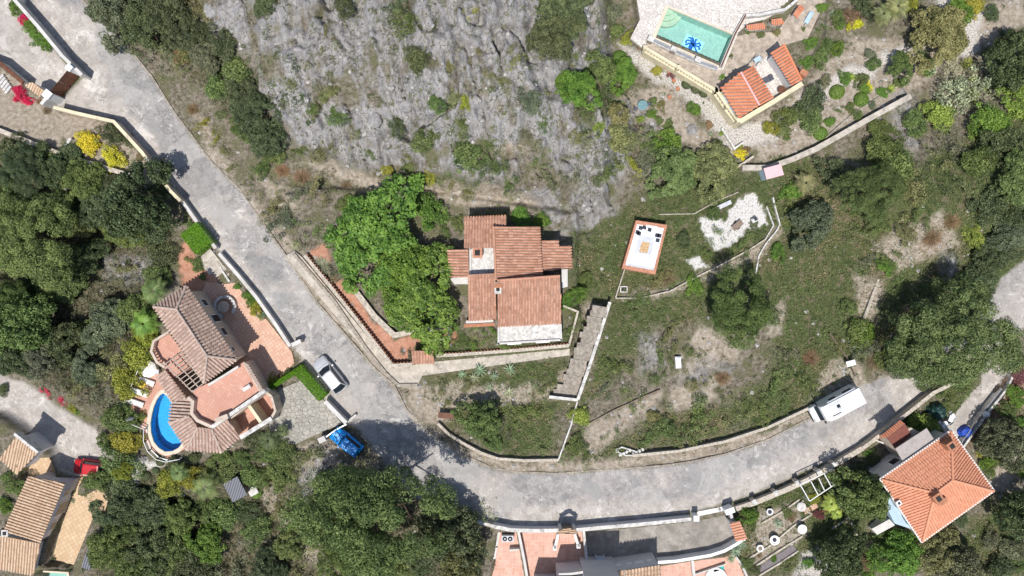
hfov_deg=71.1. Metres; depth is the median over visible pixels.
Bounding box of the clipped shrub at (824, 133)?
[813,126,827,140]
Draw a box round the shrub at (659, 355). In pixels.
[656,339,675,369]
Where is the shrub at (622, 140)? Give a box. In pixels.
[607,122,631,154]
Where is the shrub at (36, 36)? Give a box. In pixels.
[29,32,45,46]
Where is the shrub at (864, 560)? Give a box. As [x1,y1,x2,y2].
[860,548,875,572]
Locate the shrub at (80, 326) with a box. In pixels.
[65,318,93,347]
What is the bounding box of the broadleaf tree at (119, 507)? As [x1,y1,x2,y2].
[88,491,138,529]
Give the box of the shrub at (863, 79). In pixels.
[852,73,869,88]
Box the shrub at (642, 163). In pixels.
[631,145,655,174]
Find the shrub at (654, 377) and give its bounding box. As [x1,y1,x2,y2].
[643,367,667,385]
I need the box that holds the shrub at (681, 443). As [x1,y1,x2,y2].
[673,422,696,455]
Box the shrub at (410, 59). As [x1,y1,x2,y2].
[403,44,431,76]
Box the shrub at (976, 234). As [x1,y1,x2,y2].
[961,222,984,250]
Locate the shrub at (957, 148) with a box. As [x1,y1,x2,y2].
[936,124,972,162]
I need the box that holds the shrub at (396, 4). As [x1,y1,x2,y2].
[372,0,409,23]
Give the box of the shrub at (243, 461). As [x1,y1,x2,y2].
[232,450,255,465]
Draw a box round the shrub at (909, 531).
[904,528,916,545]
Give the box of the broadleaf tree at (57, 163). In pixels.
[33,140,71,191]
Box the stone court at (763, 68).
[754,54,792,99]
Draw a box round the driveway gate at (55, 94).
[40,63,81,109]
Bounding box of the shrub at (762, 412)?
[741,393,769,435]
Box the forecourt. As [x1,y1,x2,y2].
[0,0,66,90]
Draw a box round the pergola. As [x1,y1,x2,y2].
[800,469,833,500]
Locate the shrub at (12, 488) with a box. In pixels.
[2,478,24,496]
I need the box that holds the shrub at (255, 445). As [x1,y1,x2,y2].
[243,431,262,450]
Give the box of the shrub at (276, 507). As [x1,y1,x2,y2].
[267,494,285,521]
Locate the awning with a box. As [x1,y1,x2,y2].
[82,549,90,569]
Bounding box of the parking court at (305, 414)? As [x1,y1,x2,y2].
[269,378,341,446]
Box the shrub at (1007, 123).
[981,115,1013,140]
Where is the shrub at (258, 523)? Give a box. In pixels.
[238,516,272,552]
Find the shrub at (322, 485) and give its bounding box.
[313,472,338,494]
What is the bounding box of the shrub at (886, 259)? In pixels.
[871,242,904,269]
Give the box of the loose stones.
[64,0,1018,569]
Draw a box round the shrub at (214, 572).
[206,551,238,575]
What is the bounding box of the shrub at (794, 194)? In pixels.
[778,181,802,199]
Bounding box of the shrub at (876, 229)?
[861,213,891,235]
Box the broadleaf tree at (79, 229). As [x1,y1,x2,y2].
[51,199,96,238]
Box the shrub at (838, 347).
[828,333,845,356]
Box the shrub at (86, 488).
[82,477,96,503]
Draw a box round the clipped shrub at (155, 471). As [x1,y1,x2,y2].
[152,467,159,473]
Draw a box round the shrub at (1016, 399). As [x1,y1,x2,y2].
[1005,384,1023,409]
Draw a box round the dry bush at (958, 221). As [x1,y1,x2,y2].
[942,214,961,231]
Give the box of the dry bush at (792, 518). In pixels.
[785,512,796,522]
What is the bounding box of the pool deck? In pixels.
[119,371,184,457]
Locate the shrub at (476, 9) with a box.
[455,7,478,20]
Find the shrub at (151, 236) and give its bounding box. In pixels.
[143,214,174,247]
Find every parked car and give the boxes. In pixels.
[73,458,106,476]
[313,355,348,394]
[329,425,363,457]
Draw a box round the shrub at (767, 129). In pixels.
[762,120,779,135]
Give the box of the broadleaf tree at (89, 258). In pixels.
[64,237,110,275]
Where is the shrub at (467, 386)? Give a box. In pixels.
[460,376,479,393]
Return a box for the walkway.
[647,0,825,90]
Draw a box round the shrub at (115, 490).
[103,476,141,501]
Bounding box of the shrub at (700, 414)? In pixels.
[686,393,717,446]
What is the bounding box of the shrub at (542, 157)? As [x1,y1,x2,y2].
[531,147,551,169]
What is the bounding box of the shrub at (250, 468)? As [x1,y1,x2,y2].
[238,463,268,489]
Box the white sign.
[846,359,855,366]
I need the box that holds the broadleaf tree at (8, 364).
[0,346,33,376]
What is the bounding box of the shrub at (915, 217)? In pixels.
[909,196,930,232]
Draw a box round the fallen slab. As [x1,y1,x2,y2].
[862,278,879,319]
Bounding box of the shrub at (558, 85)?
[554,70,587,103]
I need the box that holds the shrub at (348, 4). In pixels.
[333,0,356,19]
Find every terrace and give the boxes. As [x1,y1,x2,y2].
[53,477,107,564]
[203,282,294,386]
[492,533,523,575]
[521,532,583,575]
[660,554,743,575]
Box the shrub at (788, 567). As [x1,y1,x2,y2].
[782,556,801,570]
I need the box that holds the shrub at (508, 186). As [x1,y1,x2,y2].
[502,174,521,205]
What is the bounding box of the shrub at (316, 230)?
[290,219,322,250]
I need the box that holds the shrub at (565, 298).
[561,292,573,309]
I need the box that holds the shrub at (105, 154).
[101,143,128,172]
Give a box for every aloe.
[725,556,735,562]
[729,545,741,557]
[739,542,746,550]
[772,518,782,527]
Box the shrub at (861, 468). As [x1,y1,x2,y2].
[851,459,871,477]
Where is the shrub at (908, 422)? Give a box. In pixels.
[905,413,921,428]
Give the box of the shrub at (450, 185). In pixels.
[439,178,454,198]
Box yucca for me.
[913,47,931,63]
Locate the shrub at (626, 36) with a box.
[619,28,633,45]
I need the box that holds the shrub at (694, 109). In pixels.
[687,100,700,115]
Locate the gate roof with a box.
[558,523,576,533]
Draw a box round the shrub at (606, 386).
[596,376,620,401]
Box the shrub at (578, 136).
[568,129,598,148]
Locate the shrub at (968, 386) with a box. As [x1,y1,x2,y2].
[961,380,979,392]
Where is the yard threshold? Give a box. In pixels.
[697,507,721,515]
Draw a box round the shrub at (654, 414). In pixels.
[647,410,660,422]
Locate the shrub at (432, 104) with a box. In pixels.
[427,94,448,115]
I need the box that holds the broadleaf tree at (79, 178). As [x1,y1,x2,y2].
[55,155,105,203]
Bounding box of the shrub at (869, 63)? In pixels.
[865,57,881,71]
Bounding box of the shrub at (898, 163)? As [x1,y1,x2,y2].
[872,146,914,197]
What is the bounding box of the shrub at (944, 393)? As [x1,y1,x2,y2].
[934,384,949,398]
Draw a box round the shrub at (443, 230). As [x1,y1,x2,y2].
[434,214,450,239]
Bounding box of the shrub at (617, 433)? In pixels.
[600,426,621,453]
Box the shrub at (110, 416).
[99,403,138,432]
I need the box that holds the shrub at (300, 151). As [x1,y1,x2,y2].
[286,145,308,158]
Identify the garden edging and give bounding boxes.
[720,128,743,149]
[748,513,812,558]
[756,535,802,565]
[759,550,798,575]
[761,499,799,523]
[825,96,879,138]
[831,517,848,528]
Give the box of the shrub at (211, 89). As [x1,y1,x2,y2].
[204,69,227,99]
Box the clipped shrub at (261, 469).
[249,467,270,486]
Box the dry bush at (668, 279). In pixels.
[660,269,675,286]
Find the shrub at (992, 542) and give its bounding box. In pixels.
[981,524,1002,550]
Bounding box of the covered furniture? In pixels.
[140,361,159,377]
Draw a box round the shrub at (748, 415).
[718,394,758,430]
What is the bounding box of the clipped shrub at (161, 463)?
[156,457,164,465]
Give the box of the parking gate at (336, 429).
[325,423,347,437]
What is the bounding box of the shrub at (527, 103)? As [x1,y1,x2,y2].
[517,86,540,117]
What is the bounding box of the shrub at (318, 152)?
[300,137,335,165]
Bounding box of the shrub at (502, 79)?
[485,73,512,88]
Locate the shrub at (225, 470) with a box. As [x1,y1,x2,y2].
[209,455,239,485]
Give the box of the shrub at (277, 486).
[259,479,287,499]
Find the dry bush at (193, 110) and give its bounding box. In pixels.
[186,104,199,115]
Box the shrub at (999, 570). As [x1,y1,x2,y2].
[984,554,1015,575]
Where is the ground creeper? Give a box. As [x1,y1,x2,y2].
[286,66,1023,575]
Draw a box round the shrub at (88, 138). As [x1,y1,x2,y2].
[74,130,101,157]
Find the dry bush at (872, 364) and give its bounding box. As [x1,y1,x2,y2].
[864,353,883,371]
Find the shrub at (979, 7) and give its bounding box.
[958,0,986,19]
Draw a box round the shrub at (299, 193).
[287,180,316,202]
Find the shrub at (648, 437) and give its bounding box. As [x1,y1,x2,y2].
[636,423,665,447]
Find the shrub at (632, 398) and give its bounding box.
[620,384,646,413]
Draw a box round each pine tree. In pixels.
[0,141,45,199]
[0,191,80,291]
[0,276,39,327]
[103,442,118,455]
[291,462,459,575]
[299,483,374,544]
[312,520,385,575]
[710,263,782,350]
[831,162,906,223]
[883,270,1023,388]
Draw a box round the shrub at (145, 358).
[120,339,153,375]
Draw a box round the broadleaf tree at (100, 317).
[80,297,130,348]
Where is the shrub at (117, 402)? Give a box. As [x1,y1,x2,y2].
[89,378,131,407]
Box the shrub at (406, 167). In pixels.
[401,162,413,174]
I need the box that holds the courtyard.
[28,458,54,476]
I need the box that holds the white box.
[674,356,681,367]
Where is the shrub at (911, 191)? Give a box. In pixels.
[885,171,927,220]
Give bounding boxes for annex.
[879,420,933,460]
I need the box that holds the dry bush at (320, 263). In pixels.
[311,257,329,274]
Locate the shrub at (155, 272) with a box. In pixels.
[142,264,172,287]
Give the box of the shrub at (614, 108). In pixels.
[607,102,630,127]
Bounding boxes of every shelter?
[725,516,746,540]
[745,22,764,30]
[769,18,783,26]
[790,5,804,18]
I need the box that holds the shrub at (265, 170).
[253,160,269,181]
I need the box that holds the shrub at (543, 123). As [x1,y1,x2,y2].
[536,116,553,137]
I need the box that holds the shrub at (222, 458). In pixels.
[213,449,233,465]
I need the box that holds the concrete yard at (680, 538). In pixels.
[586,515,733,558]
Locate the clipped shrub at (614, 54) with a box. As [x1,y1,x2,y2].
[612,50,627,61]
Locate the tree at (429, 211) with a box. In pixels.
[413,191,449,231]
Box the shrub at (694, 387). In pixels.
[682,370,711,393]
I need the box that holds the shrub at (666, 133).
[646,126,681,156]
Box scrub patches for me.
[112,0,968,500]
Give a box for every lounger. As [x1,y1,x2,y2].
[125,399,143,407]
[132,387,148,397]
[136,376,154,386]
[763,74,773,83]
[803,10,813,25]
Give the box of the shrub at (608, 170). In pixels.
[590,154,629,187]
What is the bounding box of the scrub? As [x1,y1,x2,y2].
[0,0,1023,575]
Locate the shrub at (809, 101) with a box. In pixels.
[793,80,826,121]
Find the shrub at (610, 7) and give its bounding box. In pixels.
[607,2,623,23]
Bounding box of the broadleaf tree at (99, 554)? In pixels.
[85,519,137,570]
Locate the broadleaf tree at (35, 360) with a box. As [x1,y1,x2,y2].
[18,339,60,380]
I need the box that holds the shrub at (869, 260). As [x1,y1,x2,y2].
[855,253,876,270]
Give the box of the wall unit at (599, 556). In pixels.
[594,554,604,558]
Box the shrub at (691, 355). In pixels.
[682,338,705,361]
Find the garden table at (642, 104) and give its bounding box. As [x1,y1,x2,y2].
[634,100,651,110]
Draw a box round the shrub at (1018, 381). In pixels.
[1010,367,1023,385]
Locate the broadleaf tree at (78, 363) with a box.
[70,343,106,388]
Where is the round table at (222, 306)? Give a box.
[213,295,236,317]
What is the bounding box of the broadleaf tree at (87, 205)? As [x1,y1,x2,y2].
[76,176,122,229]
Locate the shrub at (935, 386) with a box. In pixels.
[916,360,947,396]
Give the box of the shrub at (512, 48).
[497,43,526,75]
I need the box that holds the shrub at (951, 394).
[942,385,961,409]
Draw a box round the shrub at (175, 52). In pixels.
[172,50,189,65]
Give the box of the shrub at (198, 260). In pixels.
[191,257,204,272]
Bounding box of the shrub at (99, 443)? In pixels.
[96,431,111,448]
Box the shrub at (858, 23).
[846,16,863,29]
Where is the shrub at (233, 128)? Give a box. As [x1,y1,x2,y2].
[229,114,255,143]
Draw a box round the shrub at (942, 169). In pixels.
[913,143,953,179]
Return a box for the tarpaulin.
[957,425,972,436]
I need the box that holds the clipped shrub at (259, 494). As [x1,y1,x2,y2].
[252,488,262,498]
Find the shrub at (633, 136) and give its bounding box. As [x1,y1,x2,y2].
[625,125,653,148]
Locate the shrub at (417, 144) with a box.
[409,127,438,152]
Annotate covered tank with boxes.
[926,402,946,418]
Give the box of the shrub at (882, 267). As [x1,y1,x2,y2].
[874,258,898,277]
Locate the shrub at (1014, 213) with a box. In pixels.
[999,204,1023,230]
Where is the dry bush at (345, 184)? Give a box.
[340,179,351,188]
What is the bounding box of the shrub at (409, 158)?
[402,153,411,163]
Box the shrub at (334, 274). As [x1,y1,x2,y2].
[323,264,339,286]
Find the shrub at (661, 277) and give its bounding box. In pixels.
[649,265,675,287]
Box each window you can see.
[48,520,57,530]
[53,499,69,516]
[62,487,70,497]
[200,299,208,305]
[210,314,221,322]
[219,327,227,335]
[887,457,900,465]
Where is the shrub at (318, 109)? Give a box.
[305,101,321,120]
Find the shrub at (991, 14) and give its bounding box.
[983,3,998,22]
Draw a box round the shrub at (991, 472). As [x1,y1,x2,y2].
[981,463,997,480]
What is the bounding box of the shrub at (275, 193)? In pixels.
[256,177,283,199]
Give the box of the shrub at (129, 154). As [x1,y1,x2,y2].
[122,145,140,163]
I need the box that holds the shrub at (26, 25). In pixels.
[21,19,36,32]
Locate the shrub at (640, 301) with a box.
[623,289,656,314]
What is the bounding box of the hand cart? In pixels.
[728,220,743,233]
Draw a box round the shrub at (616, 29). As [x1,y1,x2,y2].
[610,23,625,41]
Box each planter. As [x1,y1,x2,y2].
[756,545,763,551]
[766,508,772,514]
[770,535,779,544]
[796,502,805,511]
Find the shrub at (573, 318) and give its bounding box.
[566,300,585,331]
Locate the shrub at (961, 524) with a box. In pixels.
[950,512,968,530]
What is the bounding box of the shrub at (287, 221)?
[263,203,301,242]
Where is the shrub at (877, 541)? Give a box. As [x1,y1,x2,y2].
[869,527,897,545]
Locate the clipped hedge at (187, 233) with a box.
[180,222,216,254]
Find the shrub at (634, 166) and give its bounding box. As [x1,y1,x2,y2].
[616,151,641,185]
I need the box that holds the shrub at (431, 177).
[424,171,436,188]
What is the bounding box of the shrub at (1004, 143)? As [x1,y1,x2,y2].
[980,125,1023,169]
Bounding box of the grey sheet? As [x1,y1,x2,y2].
[966,419,977,428]
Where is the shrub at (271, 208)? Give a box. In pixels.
[256,195,285,225]
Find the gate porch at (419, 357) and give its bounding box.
[412,351,434,364]
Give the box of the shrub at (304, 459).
[277,445,326,475]
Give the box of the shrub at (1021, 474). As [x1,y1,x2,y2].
[1015,466,1023,478]
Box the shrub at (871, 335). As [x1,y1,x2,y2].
[852,317,875,348]
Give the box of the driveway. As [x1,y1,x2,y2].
[940,360,1012,437]
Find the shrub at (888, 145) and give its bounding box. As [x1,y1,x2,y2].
[866,135,904,170]
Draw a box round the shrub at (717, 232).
[708,226,735,255]
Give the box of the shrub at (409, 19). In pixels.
[388,0,440,39]
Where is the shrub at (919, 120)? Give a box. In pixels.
[902,107,927,138]
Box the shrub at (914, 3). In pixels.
[904,0,918,15]
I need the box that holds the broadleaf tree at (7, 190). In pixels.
[0,166,33,204]
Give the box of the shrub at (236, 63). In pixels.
[221,55,251,91]
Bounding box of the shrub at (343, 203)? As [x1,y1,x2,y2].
[333,194,353,211]
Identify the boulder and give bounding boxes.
[203,3,216,18]
[213,19,219,31]
[296,134,306,144]
[367,112,381,127]
[399,100,411,113]
[687,124,697,134]
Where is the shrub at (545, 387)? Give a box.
[532,373,553,394]
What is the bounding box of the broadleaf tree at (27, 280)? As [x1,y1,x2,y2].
[17,253,48,302]
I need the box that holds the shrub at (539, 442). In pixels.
[527,431,550,454]
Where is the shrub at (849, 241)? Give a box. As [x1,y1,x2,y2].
[843,225,874,246]
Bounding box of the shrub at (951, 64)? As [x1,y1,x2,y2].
[932,49,963,88]
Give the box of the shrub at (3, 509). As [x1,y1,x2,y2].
[0,496,14,513]
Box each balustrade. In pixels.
[641,45,714,96]
[710,88,740,125]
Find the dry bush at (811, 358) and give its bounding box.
[803,348,819,366]
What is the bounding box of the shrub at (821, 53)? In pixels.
[813,46,828,70]
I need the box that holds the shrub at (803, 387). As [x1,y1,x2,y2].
[795,364,825,400]
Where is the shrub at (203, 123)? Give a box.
[193,118,211,131]
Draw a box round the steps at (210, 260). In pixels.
[200,249,228,284]
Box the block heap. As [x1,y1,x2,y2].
[615,446,643,456]
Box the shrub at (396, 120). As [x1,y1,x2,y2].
[387,114,405,141]
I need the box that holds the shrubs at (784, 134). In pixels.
[0,2,1006,574]
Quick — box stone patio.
[630,0,787,69]
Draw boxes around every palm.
[128,308,161,339]
[141,276,170,305]
[170,462,190,482]
[192,470,219,502]
[257,427,280,450]
[276,423,290,438]
[792,171,814,193]
[820,494,839,512]
[830,508,841,519]
[870,2,893,26]
[883,0,909,23]
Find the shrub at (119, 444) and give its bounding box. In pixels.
[108,430,147,457]
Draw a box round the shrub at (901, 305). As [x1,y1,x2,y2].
[889,286,908,313]
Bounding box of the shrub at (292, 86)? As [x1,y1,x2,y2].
[277,77,298,91]
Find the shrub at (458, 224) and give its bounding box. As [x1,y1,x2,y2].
[449,215,463,233]
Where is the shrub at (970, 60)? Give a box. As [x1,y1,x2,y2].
[959,55,997,103]
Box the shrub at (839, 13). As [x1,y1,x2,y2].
[831,9,845,27]
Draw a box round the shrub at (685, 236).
[674,229,690,249]
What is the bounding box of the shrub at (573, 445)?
[563,432,584,456]
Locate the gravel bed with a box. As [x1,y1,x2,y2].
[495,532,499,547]
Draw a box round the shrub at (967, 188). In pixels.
[941,175,981,207]
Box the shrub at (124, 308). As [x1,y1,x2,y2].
[114,291,154,322]
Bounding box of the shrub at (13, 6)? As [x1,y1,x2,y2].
[8,0,22,16]
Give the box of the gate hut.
[25,82,45,96]
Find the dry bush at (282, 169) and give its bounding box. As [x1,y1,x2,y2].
[273,163,289,177]
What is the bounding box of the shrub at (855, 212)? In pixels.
[849,209,865,232]
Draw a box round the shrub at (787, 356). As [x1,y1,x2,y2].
[769,347,801,367]
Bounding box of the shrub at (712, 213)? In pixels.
[707,206,719,220]
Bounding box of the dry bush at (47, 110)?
[42,106,51,114]
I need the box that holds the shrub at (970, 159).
[959,145,999,177]
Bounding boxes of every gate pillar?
[291,339,303,346]
[318,434,327,443]
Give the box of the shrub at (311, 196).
[305,166,331,208]
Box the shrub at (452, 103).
[446,89,463,108]
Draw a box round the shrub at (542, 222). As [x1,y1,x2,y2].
[530,210,552,226]
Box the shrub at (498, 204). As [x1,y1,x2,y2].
[481,203,511,221]
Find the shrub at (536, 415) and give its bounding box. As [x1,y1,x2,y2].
[498,402,542,427]
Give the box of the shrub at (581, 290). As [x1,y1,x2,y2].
[566,287,587,307]
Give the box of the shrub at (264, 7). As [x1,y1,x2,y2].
[253,0,276,19]
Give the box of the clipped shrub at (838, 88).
[829,84,844,99]
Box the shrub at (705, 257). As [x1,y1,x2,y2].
[700,241,720,263]
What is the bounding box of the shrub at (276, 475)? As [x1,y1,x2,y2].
[265,459,296,492]
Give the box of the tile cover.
[438,412,455,418]
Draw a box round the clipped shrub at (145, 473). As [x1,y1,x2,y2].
[141,471,151,480]
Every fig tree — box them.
[321,172,424,298]
[374,231,433,315]
[380,241,460,356]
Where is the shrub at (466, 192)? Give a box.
[452,188,475,201]
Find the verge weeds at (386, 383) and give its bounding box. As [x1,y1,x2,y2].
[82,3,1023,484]
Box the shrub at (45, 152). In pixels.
[19,145,53,167]
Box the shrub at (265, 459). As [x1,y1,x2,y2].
[251,434,285,463]
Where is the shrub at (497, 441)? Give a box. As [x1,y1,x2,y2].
[479,432,502,451]
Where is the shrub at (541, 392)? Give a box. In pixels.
[530,386,555,415]
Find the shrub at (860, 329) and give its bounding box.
[843,316,869,350]
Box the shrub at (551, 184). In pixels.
[537,163,571,194]
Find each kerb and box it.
[81,0,240,190]
[240,190,511,471]
[512,386,857,473]
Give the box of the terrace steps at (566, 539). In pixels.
[559,533,574,545]
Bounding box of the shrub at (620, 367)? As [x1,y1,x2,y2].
[593,357,634,380]
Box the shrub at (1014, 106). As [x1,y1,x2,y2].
[995,85,1023,121]
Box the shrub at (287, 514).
[277,495,305,531]
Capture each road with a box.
[0,373,115,477]
[26,0,1023,525]
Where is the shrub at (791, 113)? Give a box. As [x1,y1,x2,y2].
[771,106,799,127]
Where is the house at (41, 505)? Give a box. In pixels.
[0,471,78,575]
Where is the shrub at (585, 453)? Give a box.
[580,443,596,470]
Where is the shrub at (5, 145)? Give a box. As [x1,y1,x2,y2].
[0,132,26,164]
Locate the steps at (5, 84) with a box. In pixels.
[0,74,11,94]
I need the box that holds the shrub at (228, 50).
[207,21,237,63]
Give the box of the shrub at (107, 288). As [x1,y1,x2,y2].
[79,275,114,307]
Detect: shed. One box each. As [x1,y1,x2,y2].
[223,476,258,501]
[759,164,783,180]
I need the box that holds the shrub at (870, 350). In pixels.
[849,336,886,367]
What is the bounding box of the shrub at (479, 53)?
[463,47,490,76]
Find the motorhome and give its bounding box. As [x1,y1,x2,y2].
[807,384,866,423]
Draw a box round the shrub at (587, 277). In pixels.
[578,271,592,288]
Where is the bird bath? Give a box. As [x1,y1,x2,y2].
[798,525,806,533]
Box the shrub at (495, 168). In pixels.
[476,157,516,186]
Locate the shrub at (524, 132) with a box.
[513,128,531,140]
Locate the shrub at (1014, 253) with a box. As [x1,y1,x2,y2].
[1006,237,1023,263]
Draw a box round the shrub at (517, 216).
[510,205,531,226]
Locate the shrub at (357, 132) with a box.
[351,125,360,140]
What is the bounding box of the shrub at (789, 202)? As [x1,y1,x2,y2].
[767,195,793,224]
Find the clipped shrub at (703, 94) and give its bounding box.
[699,91,707,97]
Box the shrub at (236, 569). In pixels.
[230,535,261,575]
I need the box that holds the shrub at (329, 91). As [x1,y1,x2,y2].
[323,80,340,97]
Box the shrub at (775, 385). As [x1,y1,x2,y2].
[764,362,793,410]
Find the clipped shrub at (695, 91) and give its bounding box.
[691,86,699,93]
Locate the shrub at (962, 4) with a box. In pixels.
[947,0,973,25]
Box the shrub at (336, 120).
[325,106,350,126]
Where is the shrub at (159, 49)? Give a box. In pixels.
[143,35,175,63]
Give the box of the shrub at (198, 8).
[183,0,213,26]
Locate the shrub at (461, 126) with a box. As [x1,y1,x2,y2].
[445,114,469,141]
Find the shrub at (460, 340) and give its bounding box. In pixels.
[450,334,469,348]
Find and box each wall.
[0,61,29,84]
[0,128,131,176]
[13,0,91,79]
[53,106,187,201]
[59,468,87,475]
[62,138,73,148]
[181,201,219,248]
[213,251,229,281]
[217,253,291,346]
[292,252,417,386]
[303,254,414,366]
[324,399,348,423]
[355,291,448,337]
[434,343,568,356]
[437,422,557,461]
[478,519,492,527]
[493,514,691,532]
[509,547,518,550]
[517,532,527,575]
[549,395,577,401]
[554,532,558,545]
[558,401,577,460]
[563,305,578,345]
[576,302,610,399]
[582,531,587,559]
[587,389,659,424]
[615,239,765,298]
[615,269,624,297]
[632,382,854,456]
[652,39,717,71]
[656,538,744,563]
[659,192,738,214]
[690,560,695,575]
[695,563,725,574]
[719,14,745,67]
[733,554,747,575]
[734,445,863,510]
[739,156,753,166]
[740,94,911,170]
[745,0,797,18]
[754,197,780,273]
[764,206,773,238]
[858,381,954,448]
[958,388,1001,442]
[962,365,1012,447]
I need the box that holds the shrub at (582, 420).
[566,406,589,425]
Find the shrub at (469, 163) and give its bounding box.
[452,140,491,173]
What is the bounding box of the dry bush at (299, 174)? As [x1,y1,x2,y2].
[291,167,311,186]
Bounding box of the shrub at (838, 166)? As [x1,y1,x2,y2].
[812,155,846,192]
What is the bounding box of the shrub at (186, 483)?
[177,465,210,490]
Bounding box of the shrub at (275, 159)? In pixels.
[261,142,285,163]
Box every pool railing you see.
[119,367,146,429]
[143,429,182,461]
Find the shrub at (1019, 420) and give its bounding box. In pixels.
[1017,416,1023,426]
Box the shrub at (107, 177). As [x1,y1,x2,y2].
[100,171,116,187]
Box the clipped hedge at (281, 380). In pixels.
[268,367,301,389]
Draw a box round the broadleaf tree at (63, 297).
[33,257,89,303]
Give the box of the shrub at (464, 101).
[460,91,470,111]
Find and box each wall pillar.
[646,35,654,44]
[669,45,677,54]
[691,512,698,520]
[694,56,701,63]
[721,504,734,518]
[749,497,756,504]
[770,488,778,495]
[791,477,800,485]
[812,467,821,474]
[827,459,836,466]
[976,411,989,417]
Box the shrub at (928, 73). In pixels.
[922,58,935,76]
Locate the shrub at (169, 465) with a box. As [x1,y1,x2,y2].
[165,455,182,472]
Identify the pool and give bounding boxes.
[43,569,72,575]
[146,389,183,455]
[652,5,732,68]
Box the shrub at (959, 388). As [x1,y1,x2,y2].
[955,379,974,399]
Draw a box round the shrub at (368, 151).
[359,149,376,160]
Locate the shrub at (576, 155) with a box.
[563,154,582,165]
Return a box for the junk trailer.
[938,411,956,428]
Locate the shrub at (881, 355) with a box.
[873,344,896,370]
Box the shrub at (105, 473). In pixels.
[97,470,111,483]
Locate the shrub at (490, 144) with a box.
[481,135,504,164]
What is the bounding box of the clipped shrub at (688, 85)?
[681,81,690,88]
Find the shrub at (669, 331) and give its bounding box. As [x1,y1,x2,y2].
[656,317,688,357]
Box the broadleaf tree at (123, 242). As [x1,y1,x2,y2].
[98,211,148,248]
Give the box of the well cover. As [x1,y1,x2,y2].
[620,286,627,292]
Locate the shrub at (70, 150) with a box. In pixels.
[56,140,83,163]
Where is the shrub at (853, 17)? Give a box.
[843,7,862,26]
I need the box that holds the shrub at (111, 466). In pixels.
[99,444,146,489]
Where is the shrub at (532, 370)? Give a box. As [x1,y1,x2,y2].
[516,362,539,389]
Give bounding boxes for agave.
[458,370,466,378]
[470,373,478,382]
[474,364,485,377]
[490,372,499,380]
[503,387,513,397]
[504,362,515,375]
[849,71,855,80]
[887,84,896,91]
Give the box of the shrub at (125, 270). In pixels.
[110,264,139,285]
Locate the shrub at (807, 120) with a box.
[796,101,822,136]
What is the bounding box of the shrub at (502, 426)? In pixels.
[497,410,514,442]
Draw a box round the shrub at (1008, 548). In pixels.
[997,538,1023,561]
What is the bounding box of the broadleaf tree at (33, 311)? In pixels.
[0,291,58,355]
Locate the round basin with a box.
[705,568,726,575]
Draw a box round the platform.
[620,220,666,274]
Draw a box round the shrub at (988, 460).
[978,456,995,470]
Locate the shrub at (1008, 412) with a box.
[992,400,1022,422]
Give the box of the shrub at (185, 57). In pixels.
[170,47,189,78]
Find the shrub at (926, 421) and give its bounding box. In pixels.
[908,411,940,431]
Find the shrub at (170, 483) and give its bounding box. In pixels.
[154,467,180,498]
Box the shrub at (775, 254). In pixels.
[770,242,785,263]
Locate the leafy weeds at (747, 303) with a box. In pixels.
[327,65,1023,574]
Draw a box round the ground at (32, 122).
[0,0,1023,575]
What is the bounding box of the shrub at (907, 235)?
[894,222,918,247]
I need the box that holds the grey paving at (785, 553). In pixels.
[758,545,796,572]
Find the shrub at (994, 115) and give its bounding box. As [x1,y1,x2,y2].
[967,101,1008,139]
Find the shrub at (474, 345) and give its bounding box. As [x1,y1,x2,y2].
[469,327,491,351]
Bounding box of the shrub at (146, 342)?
[131,322,158,347]
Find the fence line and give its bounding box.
[829,333,855,375]
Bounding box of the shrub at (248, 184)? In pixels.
[239,175,253,193]
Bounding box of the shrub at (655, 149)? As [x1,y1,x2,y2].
[639,140,661,162]
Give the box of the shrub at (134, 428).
[122,413,145,431]
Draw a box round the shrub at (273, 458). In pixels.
[259,448,276,464]
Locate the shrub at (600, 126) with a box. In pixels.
[592,121,604,137]
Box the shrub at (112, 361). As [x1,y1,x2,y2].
[94,339,148,380]
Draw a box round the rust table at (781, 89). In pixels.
[778,86,785,93]
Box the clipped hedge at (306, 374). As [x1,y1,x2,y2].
[292,363,328,400]
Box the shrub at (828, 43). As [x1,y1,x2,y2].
[820,39,832,51]
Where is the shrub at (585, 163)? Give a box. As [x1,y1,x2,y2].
[572,156,599,178]
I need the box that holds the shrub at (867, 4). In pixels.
[851,0,875,23]
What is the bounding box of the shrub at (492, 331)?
[479,326,497,341]
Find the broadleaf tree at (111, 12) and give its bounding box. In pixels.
[83,0,142,55]
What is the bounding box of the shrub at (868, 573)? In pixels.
[861,568,874,575]
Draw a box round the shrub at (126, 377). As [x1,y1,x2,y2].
[111,364,149,401]
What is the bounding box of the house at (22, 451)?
[0,431,53,474]
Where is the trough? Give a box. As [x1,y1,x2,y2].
[717,200,731,208]
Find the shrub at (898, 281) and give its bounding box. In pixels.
[891,267,905,293]
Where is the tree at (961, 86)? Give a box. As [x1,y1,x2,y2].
[924,61,997,113]
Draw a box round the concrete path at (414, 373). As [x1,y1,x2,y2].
[286,251,569,382]
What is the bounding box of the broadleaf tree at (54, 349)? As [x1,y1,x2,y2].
[35,322,81,368]
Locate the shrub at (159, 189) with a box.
[145,182,174,198]
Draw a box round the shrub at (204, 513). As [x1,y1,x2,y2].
[193,497,219,530]
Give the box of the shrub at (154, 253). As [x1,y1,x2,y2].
[146,242,183,267]
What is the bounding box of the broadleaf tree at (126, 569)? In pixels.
[113,554,160,575]
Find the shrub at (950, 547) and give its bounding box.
[939,535,953,549]
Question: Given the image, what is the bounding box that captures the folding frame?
[748,54,762,65]
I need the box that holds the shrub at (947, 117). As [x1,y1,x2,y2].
[917,99,957,134]
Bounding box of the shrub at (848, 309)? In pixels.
[840,298,857,315]
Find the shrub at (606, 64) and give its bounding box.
[584,48,616,84]

